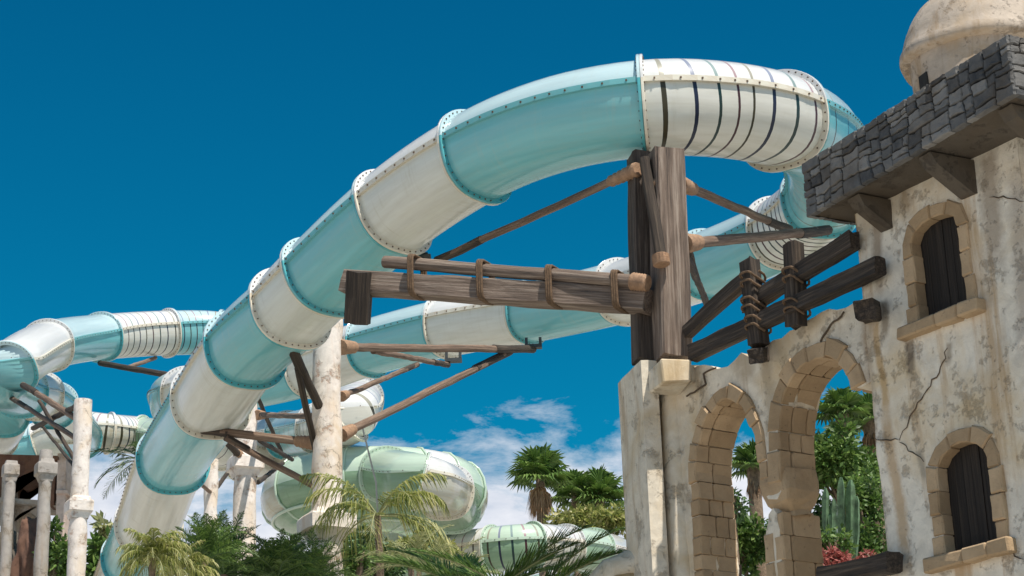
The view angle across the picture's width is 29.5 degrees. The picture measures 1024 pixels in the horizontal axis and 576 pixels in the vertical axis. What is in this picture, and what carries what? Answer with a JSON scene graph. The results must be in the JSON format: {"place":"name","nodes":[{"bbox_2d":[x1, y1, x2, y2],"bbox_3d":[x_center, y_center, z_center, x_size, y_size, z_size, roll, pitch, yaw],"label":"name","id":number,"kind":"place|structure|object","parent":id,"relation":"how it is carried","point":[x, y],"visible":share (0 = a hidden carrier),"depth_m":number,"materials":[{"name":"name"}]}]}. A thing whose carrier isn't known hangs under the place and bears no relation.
{"place":"outdoors","nodes":[
{"label":"outdoors","id":0,"kind":"place"},
{"bbox_2d":[0,453,71,574],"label":"ruined arcade building","id":1,"kind":"structure","parent":0,"point":[26,490],"depth_m":57.98,"materials":[{"name":"paint"}]},
{"bbox_2d":[33,449,57,575],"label":"support column","id":2,"kind":"structure","parent":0,"point":[45,469],"depth_m":41.48,"materials":[{"name":"grey paint"}]},
{"bbox_2d":[202,459,228,533],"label":"support column","id":3,"kind":"structure","parent":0,"point":[213,483],"depth_m":51.56,"materials":[{"name":"paint"}]},
{"bbox_2d":[362,428,377,511],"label":"guy cable","id":4,"kind":"object","parent":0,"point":[371,467],"visible":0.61,"depth_m":43.98,"materials":[{"name":"metal"}]},
{"bbox_2d":[0,0,928,575],"label":"sky","id":5,"kind":"structure","parent":0,"point":[156,155],"materials":[{"name":"blue"}]},
{"bbox_2d":[739,565,741,575],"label":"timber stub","id":6,"kind":"object","parent":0,"point":[740,570],"visible":0.24,"depth_m":25.97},
{"bbox_2d":[822,477,859,559],"bbox_3d":[6.258,4.653,37.033,0.745,1.963,0.819,-2,-20,0],"label":"candelabra cactus","id":7,"kind":"object","parent":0,"point":[836,516],"visible":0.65,"depth_m":36.97,"materials":[{"name":"green plant"}]},
{"bbox_2d":[802,0,1023,575],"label":"plaster tower","id":8,"kind":"structure","parent":0,"point":[921,188],"depth_m":20.06,"materials":[{"name":"paint"}]},
{"bbox_2d":[816,551,903,575],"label":"timber sill beam","id":9,"kind":"structure","parent":8,"relation":"attached to","point":[886,563],"depth_m":20.21,"materials":[{"name":"brown wood"}]},
{"bbox_2d":[853,298,881,324],"bbox_3d":[3.859,0.256,20.989,0.239,0.238,0.842,-8,-6,17],"label":"timber stub","id":10,"kind":"object","parent":8,"relation":"attached to","point":[868,310],"visible":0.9,"depth_m":20.62,"materials":[{"name":"brown wood"}]},
{"label":"ground","id":11,"kind":"structure","parent":0,"visible":0},
{"bbox_2d":[0,531,18,559],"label":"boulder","id":12,"kind":"object","parent":11,"relation":"on","point":[14,541],"visible":0.12,"depth_m":47.99,"materials":[{"name":"stone"}]},
{"bbox_2d":[0,460,19,575],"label":"support column","id":13,"kind":"structure","parent":11,"relation":"on","point":[10,471],"depth_m":45.54,"materials":[{"name":"grey paint"}]},
{"bbox_2d":[10,517,36,575],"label":"boulder","id":14,"kind":"object","parent":11,"relation":"on","point":[22,562],"visible":0.6,"depth_m":45.74,"materials":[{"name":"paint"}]},
{"bbox_2d":[32,515,67,575],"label":"shrub","id":15,"kind":"object","parent":11,"relation":"on","point":[57,559],"visible":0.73,"depth_m":44.95,"materials":[{"name":"green plant"}]},
{"bbox_2d":[9,382,93,575],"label":"support column","id":16,"kind":"structure","parent":11,"relation":"on","point":[78,507],"depth_m":43.42,"materials":[{"name":"paint"}]},
{"bbox_2d":[0,308,383,459],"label":"water slide","id":17,"kind":"object","parent":16,"relation":"on","point":[36,354],"visible":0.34,"depth_m":57.07,"materials":[{"name":"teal plastic"}]},
{"bbox_2d":[0,412,29,454],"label":"water slide","id":18,"kind":"object","parent":17,"relation":"attached to","point":[12,431],"visible":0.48,"depth_m":57.85,"materials":[{"name":"teal plastic"}]},
{"bbox_2d":[98,356,166,376],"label":"brace arm","id":19,"kind":"object","parent":17,"relation":"attached to","point":[135,369],"visible":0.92,"depth_m":55.21},
{"bbox_2d":[85,525,110,575],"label":"shrub","id":20,"kind":"object","parent":11,"relation":"on","point":[95,543],"visible":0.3,"depth_m":45.77,"materials":[{"name":"green plant"}]},
{"bbox_2d":[89,510,112,538],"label":"shrub","id":21,"kind":"object","parent":11,"relation":"on","point":[100,522],"visible":0.28,"depth_m":46.95,"materials":[{"name":"green plant"}]},
{"bbox_2d":[90,441,137,501],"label":"feather palm","id":22,"kind":"object","parent":11,"relation":"on","point":[119,448],"visible":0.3,"depth_m":59.96,"materials":[{"name":"green plant"}]},
{"bbox_2d":[115,527,194,575],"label":"feather palm","id":23,"kind":"object","parent":11,"relation":"on","point":[153,551],"visible":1,"depth_m":25.91,"materials":[{"name":"green plant"}]},
{"bbox_2d":[142,540,219,575],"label":"feather palm","id":24,"kind":"object","parent":11,"relation":"on","point":[196,557],"visible":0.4,"depth_m":26.95,"materials":[{"name":"green plant"}]},
{"bbox_2d":[161,509,258,572],"bbox_3d":[-4.298,7.052,26.805,1.457,8.176,1.487,-19,-25,39],"label":"feather palm","id":25,"kind":"object","parent":11,"relation":"on","point":[210,536],"visible":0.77,"depth_m":27.91,"materials":[{"name":"green plant"}]},
{"bbox_2d":[193,562,239,575],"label":"shrub","id":26,"kind":"object","parent":11,"relation":"on","point":[228,575],"visible":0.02,"depth_m":29.86,"materials":[{"name":"green plant"}]},
{"bbox_2d":[187,509,281,575],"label":"feather palm","id":27,"kind":"object","parent":11,"relation":"on","point":[246,560],"visible":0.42,"depth_m":28.95,"materials":[{"name":"green plant"}]},
{"bbox_2d":[226,398,293,570],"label":"support column","id":28,"kind":"structure","parent":11,"relation":"on","point":[243,469],"depth_m":38.72,"materials":[{"name":"paint"}]},
{"bbox_2d":[231,541,295,575],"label":"shrub","id":29,"kind":"object","parent":11,"relation":"on","point":[246,565],"visible":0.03,"depth_m":31.21,"materials":[{"name":"green plant"}]},
{"bbox_2d":[243,534,305,575],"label":"shrub","id":30,"kind":"object","parent":11,"relation":"on","point":[287,535],"visible":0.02,"depth_m":30.84,"materials":[{"name":"green plant"}]},
{"bbox_2d":[224,529,333,575],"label":"feather palm","id":31,"kind":"object","parent":11,"relation":"on","point":[278,566],"visible":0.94,"depth_m":28.88,"materials":[{"name":"green plant"}]},
{"bbox_2d":[272,527,359,575],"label":"feather palm","id":32,"kind":"object","parent":11,"relation":"on","point":[323,564],"visible":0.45,"depth_m":29.93,"materials":[{"name":"green plant"}]},
{"bbox_2d":[342,539,374,575],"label":"shrub","id":33,"kind":"object","parent":11,"relation":"on","point":[361,565],"visible":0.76,"depth_m":33.93,"materials":[{"name":"green plant"}]},
{"bbox_2d":[200,319,541,575],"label":"support column","id":34,"kind":"structure","parent":11,"relation":"on","point":[326,437],"depth_m":31.82,"materials":[{"name":"paint"}]},
{"bbox_2d":[342,521,407,575],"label":"shrub","id":35,"kind":"object","parent":11,"relation":"on","point":[398,571],"visible":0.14,"depth_m":39.87,"materials":[{"name":"green plant"}]},
{"bbox_2d":[298,472,454,575],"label":"pale palm","id":36,"kind":"object","parent":11,"relation":"on","point":[411,498],"visible":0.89,"depth_m":29.95,"materials":[{"name":"green plant"}]},
{"bbox_2d":[355,524,456,575],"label":"feather palm","id":37,"kind":"object","parent":11,"relation":"on","point":[410,572],"visible":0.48,"depth_m":29.00,"materials":[{"name":"green plant"}]},
{"bbox_2d":[387,529,458,575],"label":"shrub","id":38,"kind":"object","parent":11,"relation":"on","point":[404,539],"visible":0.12,"depth_m":37.83,"materials":[{"name":"green plant"}]},
{"bbox_2d":[389,537,498,574],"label":"feather palm","id":39,"kind":"object","parent":11,"relation":"on","point":[467,545],"visible":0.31,"depth_m":27.93,"materials":[{"name":"green plant"}]},
{"bbox_2d":[448,546,487,571],"bbox_3d":[-0.864,9.322,35.502,1.030,9.518,0.854,-12,-22,26],"label":"shrub","id":40,"kind":"object","parent":11,"relation":"on","point":[458,549],"visible":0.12,"depth_m":37.07,"materials":[{"name":"green plant"}]},
{"bbox_2d":[368,522,594,575],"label":"feather palm","id":41,"kind":"object","parent":11,"relation":"on","point":[523,566],"visible":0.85,"depth_m":25.15,"materials":[{"name":"green plant"}]},
{"bbox_2d":[404,526,625,575],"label":"feather palm","id":42,"kind":"object","parent":11,"relation":"on","point":[574,566],"visible":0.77,"depth_m":24.55,"materials":[{"name":"green plant"}]},
{"bbox_2d":[505,442,575,575],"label":"fan palm","id":43,"kind":"object","parent":11,"relation":"on","point":[541,467],"visible":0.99,"depth_m":61.67,"materials":[{"name":"green plant"}]},
{"bbox_2d":[550,468,607,575],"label":"fan palm","id":44,"kind":"object","parent":11,"relation":"on","point":[566,494],"visible":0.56,"depth_m":63.69,"materials":[{"name":"green plant"}]},
{"bbox_2d":[542,501,625,538],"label":"tree","id":45,"kind":"object","parent":11,"relation":"on","point":[600,516],"visible":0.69,"depth_m":60.31,"materials":[{"name":"green plant"}]},
{"bbox_2d":[570,464,624,510],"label":"fan palm","id":46,"kind":"object","parent":11,"relation":"on","point":[607,482],"visible":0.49,"depth_m":63.64,"materials":[{"name":"green plant"}]},
{"bbox_2d":[593,299,871,575],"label":"ruined arcade wall","id":47,"kind":"structure","parent":11,"relation":"on","point":[681,420],"depth_m":23.30,"materials":[{"name":"paint"}]},
{"bbox_2d":[338,146,832,365],"bbox_3d":[1.600,0.468,29.404,5.389,4.414,9.525,-10,-21,23],"label":"timber post frame","id":48,"kind":"object","parent":47,"relation":"on","point":[650,293],"visible":0.96,"depth_m":24.85,"materials":[{"name":"brown wood"}]},
{"bbox_2d":[93,54,863,575],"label":"water slide","id":49,"kind":"object","parent":48,"relation":"on","point":[417,196],"visible":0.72,"depth_m":28.19,"materials":[{"name":"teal plastic"}]},
{"bbox_2d":[218,445,487,546],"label":"water slide","id":50,"kind":"object","parent":49,"relation":"attached to","point":[463,494],"visible":0.43,"depth_m":53.03,"materials":[{"name":"green plastic"}]},
{"bbox_2d":[394,521,625,575],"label":"water slide","id":51,"kind":"object","parent":50,"relation":"attached to","point":[502,546],"visible":0.43,"depth_m":54.81,"materials":[{"name":"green plastic"}]},
{"bbox_2d":[747,347,768,364],"bbox_3d":[2.882,0.782,22.614,0.199,0.196,0.651,-8,-2,17],"label":"timber stub","id":52,"kind":"object","parent":47,"relation":"attached to","point":[758,355],"visible":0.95,"depth_m":22.32,"materials":[{"name":"brown wood"}]},
{"bbox_2d":[682,230,886,362],"bbox_3d":[3.018,0.061,22.473,0.320,1.102,3.691,10,-23,-30],"label":"timber railing","id":53,"kind":"object","parent":52,"relation":"on","point":[799,270],"visible":1,"depth_m":22.29,"materials":[{"name":"brown wood"}]},
{"bbox_2d":[733,486,753,564],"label":"shrub","id":54,"kind":"object","parent":11,"relation":"on","point":[739,506],"visible":0.44,"depth_m":42.86,"materials":[{"name":"green plant"}]},
{"bbox_2d":[731,437,766,575],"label":"fan palm","id":55,"kind":"object","parent":11,"relation":"on","point":[745,462],"visible":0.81,"depth_m":45.75,"materials":[{"name":"green plant"}]},
{"bbox_2d":[737,502,767,575],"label":"tree","id":56,"kind":"object","parent":11,"relation":"on","point":[751,543],"visible":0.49,"depth_m":43.63,"materials":[{"name":"green plant"}]},
{"bbox_2d":[764,496,831,531],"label":"shrub","id":57,"kind":"object","parent":11,"relation":"on","point":[818,509],"visible":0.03,"depth_m":42.98,"materials":[{"name":"green plant"}]},
{"bbox_2d":[820,523,858,555],"bbox_3d":[6.077,8.809,34.581,0.956,9.432,0.787,-2,-20,0],"label":"shrub","id":58,"kind":"object","parent":11,"relation":"on","point":[840,541],"visible":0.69,"depth_m":35.92,"materials":[{"name":"green plant"}]},
{"bbox_2d":[822,545,859,565],"bbox_3d":[5.701,8.564,32.626,0.998,8.606,0.649,-2,-20,0],"label":"flowering shrub","id":59,"kind":"object","parent":11,"relation":"on","point":[835,555],"visible":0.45,"depth_m":33.92,"materials":[{"name":"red plant"}]},
{"bbox_2d":[816,385,872,437],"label":"fan palm","id":60,"kind":"object","parent":11,"relation":"on","point":[844,401],"visible":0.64,"depth_m":43.80,"materials":[{"name":"green plant"}]},
{"bbox_2d":[814,413,881,530],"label":"tree","id":61,"kind":"object","parent":11,"relation":"on","point":[837,456],"visible":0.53,"depth_m":42.79,"materials":[{"name":"green plant"}]},
{"bbox_2d":[843,464,886,558],"bbox_3d":[7.495,9.076,38.524,1.278,11.487,0.934,-2,-20,0],"label":"shrub","id":62,"kind":"object","parent":11,"relation":"on","point":[871,537],"visible":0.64,"depth_m":39.96,"materials":[{"name":"green plant"}]},
{"bbox_2d":[858,548,877,557],"bbox_3d":[6.369,8.572,32.645,0.375,8.561,0.296,-11,-22,25],"label":"flowering shrub","id":63,"kind":"object","parent":11,"relation":"on","point":[868,553],"visible":0.32,"depth_m":34.01,"materials":[{"name":"pink plant"}]},
{"bbox_2d":[847,392,889,575],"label":"fan palm","id":64,"kind":"object","parent":11,"relation":"on","point":[867,427],"visible":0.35,"depth_m":44.76,"materials":[{"name":"green plant"}]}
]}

